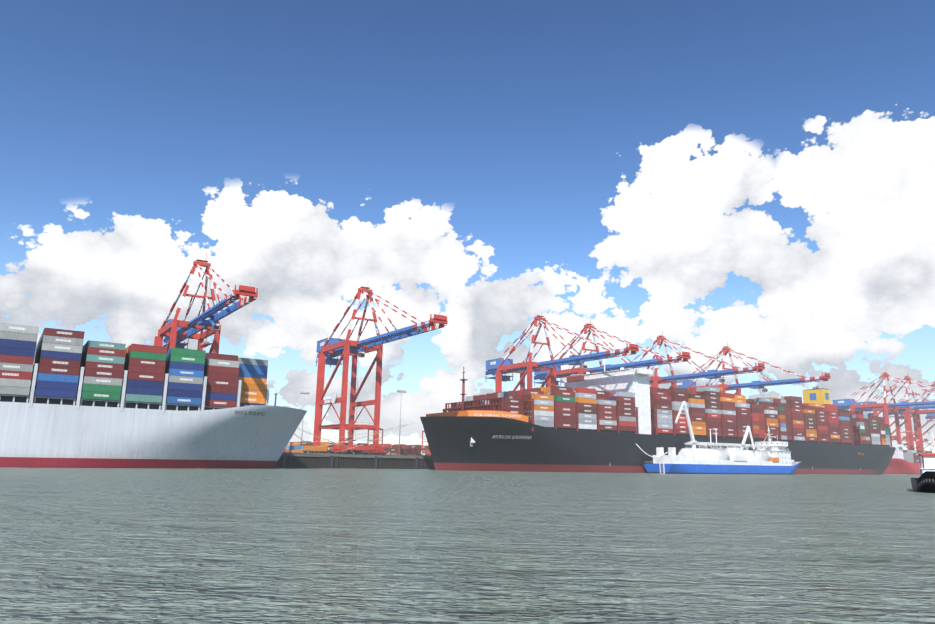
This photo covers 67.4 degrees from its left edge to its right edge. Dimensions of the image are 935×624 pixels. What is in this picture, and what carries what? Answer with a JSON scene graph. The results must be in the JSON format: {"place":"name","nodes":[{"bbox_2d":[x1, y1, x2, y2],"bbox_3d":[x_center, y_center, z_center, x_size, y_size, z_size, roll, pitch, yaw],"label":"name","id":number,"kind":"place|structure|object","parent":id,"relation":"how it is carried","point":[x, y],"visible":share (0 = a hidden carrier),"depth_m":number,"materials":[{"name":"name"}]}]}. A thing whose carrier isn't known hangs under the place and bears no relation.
{"place":"outdoors","nodes":[
{"label":"outdoors","id":0,"kind":"place"},
{"bbox_2d":[274,452,434,468],"bbox_3d":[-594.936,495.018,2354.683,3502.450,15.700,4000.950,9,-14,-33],"label":"quay wall","id":1,"kind":"structure","parent":0,"point":[326,460],"depth_m":350.14,"materials":[{"name":"concrete"}]},
{"bbox_2d":[154,254,257,353],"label":"crane","id":2,"kind":"object","parent":1,"relation":"on","point":[174,331],"visible":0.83,"depth_m":319.89,"materials":[{"name":"red paint"}]},
{"bbox_2d":[300,392,309,440],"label":"light mast","id":3,"kind":"object","parent":1,"relation":"on","point":[304,393],"visible":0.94,"depth_m":495.48,"materials":[{"name":"grey metal"}]},
{"bbox_2d":[288,423,412,452],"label":"mooring lines","id":4,"kind":"object","parent":1,"relation":"on","point":[348,440],"visible":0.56,"depth_m":345.89,"materials":[{"name":"fabric"}]},
{"bbox_2d":[283,441,427,454],"bbox_3d":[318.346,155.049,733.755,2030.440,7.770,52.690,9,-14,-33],"label":"shipping containers","id":5,"kind":"object","parent":1,"relation":"on","point":[390,449],"depth_m":459.99,"materials":[{"name":"metal"}]},
{"bbox_2d":[303,445,424,454],"bbox_3d":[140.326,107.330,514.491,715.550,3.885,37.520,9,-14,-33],"label":"shipping containers","id":6,"kind":"object","parent":1,"relation":"on","point":[324,449],"visible":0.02,"depth_m":376.01,"materials":[{"name":"metal"}]},
{"bbox_2d":[367,428,382,445],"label":"straddle carrier","id":7,"kind":"object","parent":1,"relation":"on","point":[368,440],"visible":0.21,"depth_m":426.55,"materials":[{"name":"metal"}]},
{"bbox_2d":[309,286,447,454],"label":"crane","id":8,"kind":"object","parent":1,"relation":"on","point":[329,349],"visible":0.96,"depth_m":367.85,"materials":[{"name":"red paint"}]},
{"bbox_2d":[397,390,405,454],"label":"light mast","id":9,"kind":"object","parent":1,"relation":"on","point":[402,391],"visible":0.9,"depth_m":469.10,"materials":[{"name":"grey metal"}]},
{"bbox_2d":[421,431,430,455],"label":"straddle carrier","id":10,"kind":"object","parent":1,"relation":"on","point":[429,453],"visible":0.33,"depth_m":443.78,"materials":[{"name":"metal"}]},
{"bbox_2d":[484,315,638,392],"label":"crane","id":11,"kind":"object","parent":1,"relation":"on","point":[497,368],"visible":0.73,"depth_m":433.04,"materials":[{"name":"red paint"}]},
{"bbox_2d":[534,323,690,386],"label":"crane","id":12,"kind":"object","parent":1,"relation":"on","point":[560,373],"visible":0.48,"depth_m":449.58,"materials":[{"name":"red paint"}]},
{"bbox_2d":[631,331,764,390],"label":"crane","id":13,"kind":"object","parent":1,"relation":"on","point":[655,380],"visible":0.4,"depth_m":476.29,"materials":[{"name":"red paint"}]},
{"bbox_2d":[676,342,830,396],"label":"crane","id":14,"kind":"object","parent":1,"relation":"on","point":[690,383],"visible":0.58,"depth_m":524.85,"materials":[{"name":"red paint"}]},
{"bbox_2d":[832,372,934,443],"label":"crane","id":15,"kind":"object","parent":1,"relation":"on","point":[846,403],"visible":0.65,"depth_m":666.87,"materials":[{"name":"red paint"}]},
{"bbox_2d":[855,373,934,450],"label":"crane","id":16,"kind":"object","parent":1,"relation":"on","point":[910,438],"visible":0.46,"depth_m":689.51,"materials":[{"name":"red paint"}]},
{"bbox_2d":[888,382,934,449],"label":"crane","id":17,"kind":"object","parent":1,"relation":"on","point":[929,437],"visible":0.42,"depth_m":736.82,"materials":[{"name":"red paint"}]},
{"bbox_2d":[925,414,934,421],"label":"crane","id":18,"kind":"object","parent":1,"relation":"on","point":[929,416],"visible":0.65,"depth_m":811.04,"materials":[{"name":"blue paint"}]},
{"bbox_2d":[0,467,934,623],"bbox_3d":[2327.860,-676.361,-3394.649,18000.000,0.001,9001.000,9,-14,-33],"label":"water","id":19,"kind":"structure","parent":0,"point":[239,546],"depth_m":37.83,"materials":[{"name":"grey liquid"}]},
{"bbox_2d":[0,401,306,468],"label":"ship hull","id":20,"kind":"object","parent":19,"relation":"on","point":[37,435],"visible":0.73,"depth_m":253.07,"materials":[{"name":"white metal"}]},
{"bbox_2d":[0,323,267,406],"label":"shipping containers","id":21,"kind":"object","parent":20,"relation":"on","point":[61,356],"visible":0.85,"depth_m":252.96,"materials":[{"name":"metal"}]},
{"bbox_2d":[0,363,289,414],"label":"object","id":22,"kind":"object","parent":20,"relation":"on","point":[77,401],"visible":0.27,"depth_m":251.06,"materials":[{"name":"white metal"}]},
{"bbox_2d":[235,410,263,415],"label":"ship name lettering","id":23,"kind":"object","parent":20,"relation":"attached to","point":[250,414],"visible":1,"depth_m":277.03},
{"bbox_2d":[420,416,895,474],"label":"ship hull","id":24,"kind":"object","parent":19,"relation":"on","point":[543,449],"visible":0.46,"depth_m":347.23,"materials":[{"name":"black metal"}]},
{"bbox_2d":[449,386,890,444],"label":"shipping containers","id":25,"kind":"object","parent":24,"relation":"on","point":[714,403],"visible":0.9,"depth_m":407.84,"materials":[{"name":"metal"}]},
{"bbox_2d":[443,359,891,446],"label":"ship superstructure","id":26,"kind":"object","parent":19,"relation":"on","point":[636,381],"visible":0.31,"depth_m":389.13,"materials":[{"name":"white metal"}]},
{"bbox_2d":[426,410,528,422],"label":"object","id":27,"kind":"object","parent":26,"relation":"on","point":[485,413],"visible":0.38,"depth_m":332.02,"materials":[{"name":"orange metal"}]},
{"bbox_2d":[492,435,531,438],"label":"ship name lettering","id":28,"kind":"object","parent":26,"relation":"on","point":[513,436],"visible":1,"depth_m":334.41,"materials":[{"name":"white paint"}]},
{"bbox_2d":[643,462,800,474],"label":"ship hull","id":29,"kind":"object","parent":19,"relation":"on","point":[716,469],"visible":0.46,"depth_m":376.19,"materials":[{"name":"blue metal"}]},
{"bbox_2d":[650,401,796,473],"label":"ship superstructure","id":30,"kind":"object","parent":19,"relation":"on","point":[769,452],"visible":0.83,"depth_m":387.77,"materials":[{"name":"white metal"}]},
{"bbox_2d":[883,458,922,473],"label":"ship hull","id":31,"kind":"object","parent":19,"relation":"on","point":[898,466],"visible":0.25,"depth_m":597.29,"materials":[{"name":"red metal"}]},
{"bbox_2d":[911,432,934,492],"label":"tugboat","id":32,"kind":"object","parent":19,"relation":"on","point":[924,481],"visible":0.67,"depth_m":142.16,"materials":[{"name":"grey metal"}]},
{"bbox_2d":[0,0,934,450],"label":"sky","id":33,"kind":"structure","parent":0,"point":[757,177],"materials":[{"name":"blue"}]},
{"bbox_2d":[470,437,860,469],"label":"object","id":34,"kind":"object","parent":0,"point":[472,441],"visible":0.54,"depth_m":334.50,"materials":[{"name":"metal"}]},
{"bbox_2d":[890,444,933,462],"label":"ship superstructure","id":35,"kind":"object","parent":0,"point":[899,453],"visible":0.23,"depth_m":605.01,"materials":[{"name":"white metal"}]},
{"bbox_2d":[903,450,931,462],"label":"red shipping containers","id":36,"kind":"object","parent":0,"point":[917,457],"visible":0.25,"depth_m":611.30,"materials":[{"name":"metal"}]}
]}

